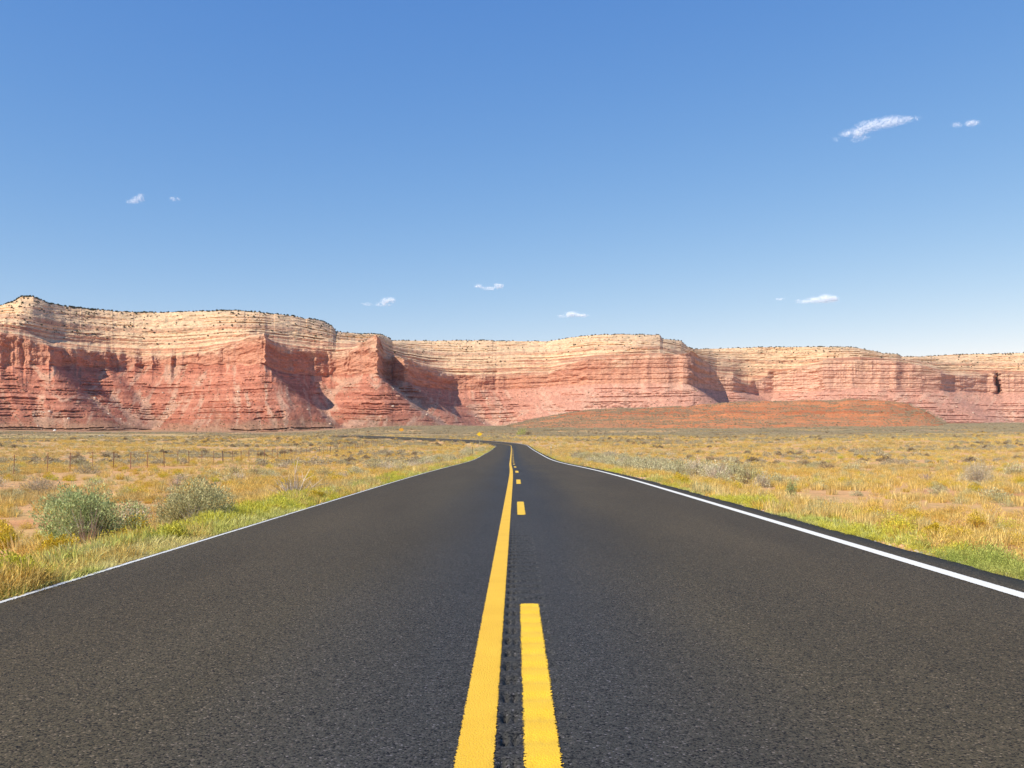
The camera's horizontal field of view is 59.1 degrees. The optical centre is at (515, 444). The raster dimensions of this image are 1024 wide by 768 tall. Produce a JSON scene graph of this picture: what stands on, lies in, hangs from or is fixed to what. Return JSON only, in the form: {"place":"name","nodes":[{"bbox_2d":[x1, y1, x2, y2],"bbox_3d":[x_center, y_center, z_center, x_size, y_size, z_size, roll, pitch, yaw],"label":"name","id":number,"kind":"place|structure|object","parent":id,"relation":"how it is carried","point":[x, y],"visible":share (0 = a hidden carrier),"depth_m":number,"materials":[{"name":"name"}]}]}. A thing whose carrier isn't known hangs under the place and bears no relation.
{"place":"outdoors","nodes":[
{"label":"outdoors","id":0,"kind":"place"},
{"bbox_2d":[164,479,186,487],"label":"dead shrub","id":1,"kind":"object","parent":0,"point":[175,483],"visible":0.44,"depth_m":38.03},
{"bbox_2d":[363,297,393,306],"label":"cloud","id":2,"kind":"structure","parent":0,"point":[391,299],"depth_m":8998.12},
{"bbox_2d":[474,283,502,289],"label":"cloud","id":3,"kind":"structure","parent":0,"point":[496,286],"depth_m":8998.94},
{"bbox_2d":[0,435,1023,767],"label":"road","id":4,"kind":"structure","parent":0,"point":[680,631],"depth_m":5.50,"materials":[{"name":"asphalt"}]},
{"bbox_2d":[0,448,493,602],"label":"white line","id":5,"kind":"object","parent":4,"relation":"on","point":[25,594],"visible":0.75,"depth_m":9.73,"materials":[{"name":"paint"}]},
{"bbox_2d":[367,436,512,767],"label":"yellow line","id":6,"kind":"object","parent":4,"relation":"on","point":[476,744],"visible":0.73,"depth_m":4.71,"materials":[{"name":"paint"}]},
{"bbox_2d":[517,502,525,514],"bbox_3d":[0.105,1.195,17.170,0.166,0.001,3.600,0,0,0],"label":"yellow dash","id":7,"kind":"object","parent":4,"relation":"on","point":[520,509],"visible":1,"depth_m":16.77,"materials":[{"name":"paint"}]},
{"bbox_2d":[519,603,563,767],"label":"yellow dash","id":8,"kind":"object","parent":4,"relation":"on","point":[541,748],"visible":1,"depth_m":4.28,"materials":[{"name":"paint"}]},
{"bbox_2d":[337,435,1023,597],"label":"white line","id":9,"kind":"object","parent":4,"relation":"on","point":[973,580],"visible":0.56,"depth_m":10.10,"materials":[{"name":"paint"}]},
{"bbox_2d":[0,423,1023,599],"bbox_3d":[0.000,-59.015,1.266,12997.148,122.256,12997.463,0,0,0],"label":"ground","id":10,"kind":"structure","parent":0,"point":[841,495],"depth_m":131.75,"materials":[{"name":"plant"}]},
{"bbox_2d":[3,465,23,473],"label":"sagebrush","id":11,"kind":"object","parent":10,"relation":"on","point":[11,469],"visible":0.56,"depth_m":58.62,"materials":[{"name":"beige plant"}]},
{"bbox_2d":[4,488,26,496],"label":"sagebrush","id":12,"kind":"object","parent":10,"relation":"on","point":[14,493],"visible":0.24,"depth_m":31.90,"materials":[{"name":"beige plant"}]},
{"bbox_2d":[0,518,32,548],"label":"rabbitbrush","id":13,"kind":"object","parent":10,"relation":"on","point":[4,531],"visible":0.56,"depth_m":14.59,"materials":[{"name":"plant"}]},
{"bbox_2d":[16,521,34,529],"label":"rabbitbrush","id":14,"kind":"object","parent":10,"relation":"on","point":[29,525],"visible":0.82,"depth_m":18.13,"materials":[{"name":"beige plant"}]},
{"bbox_2d":[0,547,61,581],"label":"rabbitbrush","id":15,"kind":"object","parent":10,"relation":"on","point":[13,557],"visible":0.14,"depth_m":7.86,"materials":[{"name":"plant"}]},
{"bbox_2d":[8,475,70,493],"bbox_3d":[-18.930,1.600,35.992,2.273,0.902,2.085,0,0,0],"label":"sagebrush","id":16,"kind":"object","parent":10,"relation":"on","point":[39,485],"visible":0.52,"depth_m":35.78,"materials":[{"name":"grey plant"}]},
{"bbox_2d":[42,471,54,478],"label":"rabbitbrush","id":17,"kind":"object","parent":10,"relation":"on","point":[47,475],"visible":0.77,"depth_m":50.50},
{"bbox_2d":[35,491,68,507],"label":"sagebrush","id":18,"kind":"object","parent":10,"relation":"on","point":[50,499],"visible":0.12,"depth_m":24.35,"materials":[{"name":"green plant"}]},
{"bbox_2d":[32,532,80,557],"bbox_3d":[-5.481,1.220,10.806,0.635,0.385,0.637,0,0,0],"label":"rabbitbrush","id":19,"kind":"object","parent":10,"relation":"on","point":[58,540],"visible":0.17,"depth_m":10.76,"materials":[{"name":"plant"}]},
{"bbox_2d":[60,475,78,480],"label":"rabbitbrush","id":20,"kind":"object","parent":10,"relation":"on","point":[67,478],"visible":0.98,"depth_m":47.92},
{"bbox_2d":[72,460,100,473],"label":"sagebrush","id":21,"kind":"object","parent":10,"relation":"on","point":[89,468],"visible":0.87,"depth_m":61.14,"materials":[{"name":"grey plant"}]},
{"bbox_2d":[28,477,151,545],"bbox_3d":[-6.832,1.056,14.334,1.885,1.099,1.918,0,0,0],"label":"sagebrush","id":22,"kind":"object","parent":10,"relation":"on","point":[93,509],"visible":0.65,"depth_m":14.21,"materials":[{"name":"green plant"}]},
{"bbox_2d":[82,477,105,486],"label":"sagebrush","id":23,"kind":"object","parent":10,"relation":"on","point":[97,483],"visible":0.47,"depth_m":42.41,"materials":[{"name":"beige plant"}]},
{"bbox_2d":[95,529,120,541],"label":"rabbitbrush","id":24,"kind":"object","parent":10,"relation":"on","point":[107,535],"visible":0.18,"depth_m":12.02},
{"bbox_2d":[117,484,139,492],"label":"rabbitbrush","id":25,"kind":"object","parent":10,"relation":"on","point":[129,489],"visible":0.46,"depth_m":32.61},
{"bbox_2d":[117,498,149,513],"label":"sagebrush","id":26,"kind":"object","parent":10,"relation":"on","point":[139,506],"visible":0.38,"depth_m":22.04,"materials":[{"name":"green plant"}]},
{"bbox_2d":[125,512,148,529],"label":"rabbitbrush","id":27,"kind":"object","parent":10,"relation":"on","point":[142,515],"visible":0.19,"depth_m":14.98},
{"bbox_2d":[117,505,156,523],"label":"sagebrush","id":28,"kind":"object","parent":10,"relation":"on","point":[143,512],"visible":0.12,"depth_m":18.25,"materials":[{"name":"green plant"}]},
{"bbox_2d":[154,471,171,477],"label":"rabbitbrush","id":29,"kind":"object","parent":10,"relation":"on","point":[161,475],"visible":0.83,"depth_m":54.14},
{"bbox_2d":[155,520,189,540],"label":"rabbitbrush","id":30,"kind":"object","parent":10,"relation":"on","point":[177,531],"visible":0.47,"depth_m":11.62,"materials":[{"name":"yellow plant"}]},
{"bbox_2d":[170,469,184,474],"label":"rabbitbrush","id":31,"kind":"object","parent":10,"relation":"on","point":[176,471],"visible":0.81,"depth_m":57.99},
{"bbox_2d":[167,473,192,480],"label":"sagebrush","id":32,"kind":"object","parent":10,"relation":"on","point":[180,476],"visible":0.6,"depth_m":47.98,"materials":[{"name":"beige plant"}]},
{"bbox_2d":[3,440,373,473],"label":"wire fence","id":33,"kind":"object","parent":10,"relation":"on","point":[176,461],"visible":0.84,"depth_m":82.49,"materials":[{"name":"metal"}]},
{"bbox_2d":[146,474,237,530],"bbox_3d":[-5.313,0.925,14.919,1.472,0.981,1.690,0,0,0],"label":"sagebrush","id":34,"kind":"object","parent":10,"relation":"on","point":[187,506],"visible":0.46,"depth_m":14.74,"materials":[{"name":"green plant"}]},
{"bbox_2d":[0,297,391,431],"bbox_3d":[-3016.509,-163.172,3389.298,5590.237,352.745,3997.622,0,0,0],"label":"mesa","id":35,"kind":"structure","parent":10,"relation":"on","point":[288,353],"depth_m":1988.26,"materials":[{"name":"stone"}]},
{"bbox_2d":[204,468,221,475],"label":"sagebrush","id":36,"kind":"object","parent":10,"relation":"on","point":[213,472],"visible":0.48,"depth_m":55.18,"materials":[{"name":"beige plant"}]},
{"bbox_2d":[208,475,222,481],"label":"rabbitbrush","id":37,"kind":"object","parent":10,"relation":"on","point":[215,479],"visible":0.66,"depth_m":44.95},
{"bbox_2d":[219,473,240,481],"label":"sagebrush","id":38,"kind":"object","parent":10,"relation":"on","point":[224,478],"visible":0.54,"depth_m":43.38,"materials":[{"name":"beige plant"}]},
{"bbox_2d":[222,464,242,474],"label":"sagebrush","id":39,"kind":"object","parent":10,"relation":"on","point":[233,471],"visible":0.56,"depth_m":55.90,"materials":[{"name":"beige plant"}]},
{"bbox_2d":[234,470,245,478],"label":"sagebrush","id":40,"kind":"object","parent":10,"relation":"on","point":[239,475],"visible":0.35,"depth_m":44.89,"materials":[{"name":"beige plant"}]},
{"bbox_2d":[247,465,266,475],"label":"sagebrush","id":41,"kind":"object","parent":10,"relation":"on","point":[256,470],"visible":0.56,"depth_m":55.34,"materials":[{"name":"beige plant"}]},
{"bbox_2d":[258,469,279,476],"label":"sagebrush","id":42,"kind":"object","parent":10,"relation":"on","point":[267,471],"visible":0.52,"depth_m":52.83,"materials":[{"name":"beige plant"}]},
{"bbox_2d":[265,457,327,494],"bbox_3d":[-5.590,0.867,22.964,1.526,1.091,1.522,0,0,35],"label":"dead shrub","id":43,"kind":"object","parent":10,"relation":"on","point":[294,484],"visible":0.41,"depth_m":22.95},
{"bbox_2d":[308,489,325,498],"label":"rabbitbrush","id":44,"kind":"object","parent":10,"relation":"on","point":[319,493],"visible":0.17,"depth_m":20.01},
{"bbox_2d":[315,467,329,474],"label":"sagebrush","id":45,"kind":"object","parent":10,"relation":"on","point":[318,473],"visible":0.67,"depth_m":52.98,"materials":[{"name":"beige plant"}]},
{"bbox_2d":[345,466,365,473],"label":"sagebrush","id":46,"kind":"object","parent":10,"relation":"on","point":[354,470],"visible":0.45,"depth_m":55.78,"materials":[{"name":"beige plant"}]},
{"bbox_2d":[363,457,380,468],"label":"sagebrush","id":47,"kind":"object","parent":10,"relation":"on","point":[372,465],"visible":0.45,"depth_m":66.95,"materials":[{"name":"beige plant"}]},
{"bbox_2d":[374,459,395,468],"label":"sagebrush","id":48,"kind":"object","parent":10,"relation":"on","point":[385,465],"visible":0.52,"depth_m":65.00,"materials":[{"name":"beige plant"}]},
{"bbox_2d":[433,455,451,462],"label":"sagebrush","id":49,"kind":"object","parent":10,"relation":"on","point":[441,459],"visible":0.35,"depth_m":80.08,"materials":[{"name":"beige plant"}]},
{"bbox_2d":[443,452,456,460],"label":"sagebrush","id":50,"kind":"object","parent":10,"relation":"on","point":[453,458],"visible":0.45,"depth_m":89.53,"materials":[{"name":"beige plant"}]},
{"bbox_2d":[0,366,1022,430],"bbox_3d":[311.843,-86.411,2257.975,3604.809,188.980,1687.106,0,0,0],"label":"slope scrub","id":51,"kind":"object","parent":10,"relation":"on","point":[280,404],"visible":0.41,"depth_m":1902.97,"materials":[{"name":"plant"}]},
{"bbox_2d":[0,398,1023,465],"bbox_3d":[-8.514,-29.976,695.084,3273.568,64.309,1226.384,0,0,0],"label":"distant brush","id":52,"kind":"object","parent":10,"relation":"on","point":[495,431],"visible":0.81,"depth_m":344.33,"materials":[{"name":"plant"}]},
{"bbox_2d":[0,446,1023,599],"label":"verge grass","id":53,"kind":"structure","parent":10,"relation":"on","point":[987,560],"depth_m":11.68,"materials":[{"name":"plant"}]},
{"bbox_2d":[0,470,1023,599],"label":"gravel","id":54,"kind":"structure","parent":10,"relation":"on","point":[901,545],"depth_m":17.30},
{"bbox_2d":[3,374,1023,429],"bbox_3d":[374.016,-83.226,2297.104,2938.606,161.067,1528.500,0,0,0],"label":"slope rubble","id":55,"kind":"object","parent":10,"relation":"on","point":[329,402],"visible":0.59,"depth_m":1960.61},
{"bbox_2d":[392,334,693,425],"bbox_3d":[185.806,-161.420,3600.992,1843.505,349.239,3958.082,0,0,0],"label":"mesa","id":56,"kind":"structure","parent":10,"relation":"on","point":[646,364],"depth_m":2530.35,"materials":[{"name":"stone"}]},
{"bbox_2d":[0,295,1023,374],"bbox_3d":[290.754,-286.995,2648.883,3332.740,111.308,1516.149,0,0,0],"label":"rim junipers","id":57,"kind":"object","parent":56,"relation":"on","point":[92,309],"visible":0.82,"depth_m":2249.16,"materials":[{"name":"plant"}]},
{"bbox_2d":[614,454,644,467],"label":"sagebrush","id":58,"kind":"object","parent":10,"relation":"on","point":[626,463],"visible":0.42,"depth_m":57.34,"materials":[{"name":"beige plant"}]},
{"bbox_2d":[626,454,647,467],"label":"sagebrush","id":59,"kind":"object","parent":10,"relation":"on","point":[636,465],"visible":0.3,"depth_m":54.84,"materials":[{"name":"beige plant"}]},
{"bbox_2d":[634,453,658,468],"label":"sagebrush","id":60,"kind":"object","parent":10,"relation":"on","point":[647,458],"visible":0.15,"depth_m":58.39,"materials":[{"name":"beige plant"}]},
{"bbox_2d":[637,456,665,471],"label":"sagebrush","id":61,"kind":"object","parent":10,"relation":"on","point":[653,461],"visible":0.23,"depth_m":46.37,"materials":[{"name":"beige plant"}]},
{"bbox_2d":[641,462,675,474],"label":"sagebrush","id":62,"kind":"object","parent":10,"relation":"on","point":[662,467],"visible":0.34,"depth_m":44.73,"materials":[{"name":"beige plant"}]},
{"bbox_2d":[648,453,676,470],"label":"sagebrush","id":63,"kind":"object","parent":10,"relation":"on","point":[659,458],"visible":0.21,"depth_m":51.48,"materials":[{"name":"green plant"}]},
{"bbox_2d":[664,454,693,477],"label":"sagebrush","id":64,"kind":"object","parent":10,"relation":"on","point":[682,470],"visible":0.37,"depth_m":47.17,"materials":[{"name":"beige plant"}]},
{"bbox_2d":[667,458,690,472],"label":"sagebrush","id":65,"kind":"object","parent":10,"relation":"on","point":[678,465],"visible":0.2,"depth_m":56.27,"materials":[{"name":"beige plant"}]},
{"bbox_2d":[669,472,688,481],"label":"rabbitbrush","id":66,"kind":"object","parent":10,"relation":"on","point":[681,478],"visible":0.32,"depth_m":28.90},
{"bbox_2d":[684,454,708,476],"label":"sagebrush","id":67,"kind":"object","parent":10,"relation":"on","point":[693,470],"visible":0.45,"depth_m":47.84,"materials":[{"name":"beige plant"}]},
{"bbox_2d":[694,458,717,474],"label":"sagebrush","id":68,"kind":"object","parent":10,"relation":"on","point":[704,464],"visible":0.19,"depth_m":55.10,"materials":[{"name":"beige plant"}]},
{"bbox_2d":[696,461,724,474],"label":"sagebrush","id":69,"kind":"object","parent":10,"relation":"on","point":[707,468],"visible":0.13,"depth_m":46.72,"materials":[{"name":"beige plant"}]},
{"bbox_2d":[700,462,724,477],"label":"sagebrush","id":70,"kind":"object","parent":10,"relation":"on","point":[708,471],"visible":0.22,"depth_m":44.55,"materials":[{"name":"beige plant"}]},
{"bbox_2d":[698,459,737,480],"bbox_3d":[9.738,1.279,43.338,2.412,1.144,2.173,0,0,16],"label":"sagebrush","id":71,"kind":"object","parent":10,"relation":"on","point":[719,467],"visible":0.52,"depth_m":43.18,"materials":[{"name":"beige plant"}]},
{"bbox_2d":[711,471,731,483],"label":"sagebrush","id":72,"kind":"object","parent":10,"relation":"on","point":[722,476],"visible":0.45,"depth_m":39.86,"materials":[{"name":"beige plant"}]},
{"bbox_2d":[709,457,735,471],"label":"sagebrush","id":73,"kind":"object","parent":10,"relation":"on","point":[724,461],"visible":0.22,"depth_m":51.59,"materials":[{"name":"beige plant"}]},
{"bbox_2d":[725,457,748,477],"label":"sagebrush","id":74,"kind":"object","parent":10,"relation":"on","point":[733,471],"visible":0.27,"depth_m":46.26,"materials":[{"name":"beige plant"}]},
{"bbox_2d":[726,463,752,475],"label":"sagebrush","id":75,"kind":"object","parent":10,"relation":"on","point":[734,467],"visible":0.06,"depth_m":48.45,"materials":[{"name":"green plant"}]},
{"bbox_2d":[730,462,768,483],"bbox_3d":[10.081,1.260,38.943,1.718,1.092,1.757,0,0,-20],"label":"sagebrush","id":76,"kind":"object","parent":10,"relation":"on","point":[747,478],"visible":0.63,"depth_m":38.83,"materials":[{"name":"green plant"}]},
{"bbox_2d":[752,471,770,487],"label":"sagebrush","id":77,"kind":"object","parent":10,"relation":"on","point":[763,479],"visible":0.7,"depth_m":36.25,"materials":[{"name":"grey plant"}]},
{"bbox_2d":[768,472,790,483],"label":"sagebrush","id":78,"kind":"object","parent":10,"relation":"on","point":[777,477],"visible":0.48,"depth_m":39.15,"materials":[{"name":"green plant"}]},
{"bbox_2d":[784,478,797,495],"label":"green shrub","id":79,"kind":"object","parent":10,"relation":"on","point":[791,487],"visible":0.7,"depth_m":29.78,"materials":[{"name":"green plant"}]},
{"bbox_2d":[783,475,803,480],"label":"sagebrush","id":80,"kind":"object","parent":10,"relation":"on","point":[793,477],"visible":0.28,"depth_m":41.68,"materials":[{"name":"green plant"}]},
{"bbox_2d":[819,461,834,468],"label":"sagebrush","id":81,"kind":"object","parent":10,"relation":"on","point":[827,466],"visible":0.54,"depth_m":71.21,"materials":[{"name":"beige plant"}]},
{"bbox_2d":[844,461,865,470],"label":"sagebrush","id":82,"kind":"object","parent":10,"relation":"on","point":[856,466],"visible":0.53,"depth_m":64.15,"materials":[{"name":"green plant"}]},
{"bbox_2d":[848,490,863,495],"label":"sagebrush","id":83,"kind":"object","parent":10,"relation":"on","point":[858,493],"visible":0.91,"depth_m":30.12,"materials":[{"name":"beige plant"}]},
{"bbox_2d":[863,505,887,515],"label":"rabbitbrush","id":84,"kind":"object","parent":10,"relation":"on","point":[879,510],"visible":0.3,"depth_m":17.90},
{"bbox_2d":[877,512,913,534],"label":"rabbitbrush","id":85,"kind":"object","parent":10,"relation":"on","point":[894,526],"visible":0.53,"depth_m":13.08,"materials":[{"name":"yellow plant"}]},
{"bbox_2d":[879,510,916,530],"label":"rabbitbrush","id":86,"kind":"object","parent":10,"relation":"on","point":[892,523],"visible":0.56,"depth_m":14.29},
{"bbox_2d":[888,514,921,530],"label":"rabbitbrush","id":87,"kind":"object","parent":10,"relation":"on","point":[915,525],"visible":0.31,"depth_m":14.73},
{"bbox_2d":[901,502,924,513],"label":"sagebrush","id":88,"kind":"object","parent":10,"relation":"on","point":[910,504],"visible":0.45,"depth_m":21.96,"materials":[{"name":"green plant"}]},
{"bbox_2d":[903,508,924,519],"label":"rabbitbrush","id":89,"kind":"object","parent":10,"relation":"on","point":[910,513],"visible":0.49,"depth_m":19.78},
{"bbox_2d":[917,520,943,536],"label":"rabbitbrush","id":90,"kind":"object","parent":10,"relation":"on","point":[935,525],"visible":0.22,"depth_m":13.97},
{"bbox_2d":[928,485,949,494],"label":"sagebrush","id":91,"kind":"object","parent":10,"relation":"on","point":[935,489],"visible":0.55,"depth_m":33.22,"materials":[{"name":"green plant"}]},
{"bbox_2d":[930,482,947,489],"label":"sagebrush","id":92,"kind":"object","parent":10,"relation":"on","point":[938,485],"visible":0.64,"depth_m":37.86,"materials":[{"name":"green plant"}]},
{"bbox_2d":[938,523,971,540],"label":"rabbitbrush","id":93,"kind":"object","parent":10,"relation":"on","point":[951,534],"visible":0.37,"depth_m":13.59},
{"bbox_2d":[901,353,1023,422],"bbox_3d":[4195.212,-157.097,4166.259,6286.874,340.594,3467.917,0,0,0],"label":"mesa","id":94,"kind":"structure","parent":10,"relation":"on","point":[948,378],"depth_m":3007.63,"materials":[{"name":"stone"}]},
{"bbox_2d":[964,482,983,491],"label":"rabbitbrush","id":95,"kind":"object","parent":10,"relation":"on","point":[974,486],"visible":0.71,"depth_m":37.24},
{"bbox_2d":[958,508,992,529],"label":"rabbitbrush","id":96,"kind":"object","parent":10,"relation":"on","point":[978,522],"visible":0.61,"depth_m":17.78,"materials":[{"name":"yellow plant"}]},
{"bbox_2d":[956,454,997,484],"bbox_3d":[23.019,1.151,44.697,2.604,1.719,2.356,0,0,29],"label":"sagebrush","id":97,"kind":"object","parent":10,"relation":"on","point":[976,475],"visible":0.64,"depth_m":44.61,"materials":[{"name":"grey plant"}]},
{"bbox_2d":[978,487,1014,501],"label":"sagebrush","id":98,"kind":"object","parent":10,"relation":"on","point":[992,494],"visible":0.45,"depth_m":28.93,"materials":[{"name":"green plant"}]},
{"bbox_2d":[995,517,1020,530],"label":"rabbitbrush","id":99,"kind":"object","parent":10,"relation":"on","point":[1003,524],"visible":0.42,"depth_m":17.64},
{"bbox_2d":[999,460,1023,474],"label":"sagebrush","id":100,"kind":"object","parent":10,"relation":"on","point":[1011,471],"visible":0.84,"depth_m":57.44,"materials":[{"name":"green plant"}]},
{"bbox_2d":[1004,530,1023,545],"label":"rabbitbrush","id":101,"kind":"object","parent":10,"relation":"on","point":[1015,537],"visible":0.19,"depth_m":14.62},
{"bbox_2d":[1011,476,1023,483],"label":"rabbitbrush","id":102,"kind":"object","parent":10,"relation":"on","point":[1018,480],"visible":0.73,"depth_m":44.64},
{"bbox_2d":[0,0,1023,356],"label":"sky","id":103,"kind":"structure","parent":0,"point":[670,169],"materials":[{"name":"blue"}]},
{"bbox_2d":[561,311,587,317],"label":"cloud","id":104,"kind":"structure","parent":0,"point":[570,314],"depth_m":8995.47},
{"bbox_2d":[511,399,942,428],"bbox_3d":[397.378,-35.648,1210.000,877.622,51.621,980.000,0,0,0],"label":"hill","id":105,"kind":"structure","parent":0,"point":[736,414],"depth_m":936.38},
{"bbox_2d":[524,399,939,427],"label":"hill brush","id":106,"kind":"object","parent":105,"relation":"on","point":[731,411],"visible":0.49,"depth_m":935.70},
{"bbox_2d":[694,347,900,405],"bbox_3d":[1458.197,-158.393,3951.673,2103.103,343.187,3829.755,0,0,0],"label":"mesa","id":107,"kind":"structure","parent":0,"point":[846,373],"depth_m":2890.50,"materials":[{"name":"stone"}]},
{"bbox_2d":[794,294,838,303],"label":"cloud","id":108,"kind":"structure","parent":0,"point":[832,298],"depth_m":8995.02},
{"bbox_2d":[832,116,915,142],"bbox_3d":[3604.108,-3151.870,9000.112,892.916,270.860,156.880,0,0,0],"label":"cloud","id":109,"kind":"structure","parent":0,"point":[868,126],"depth_m":8995.74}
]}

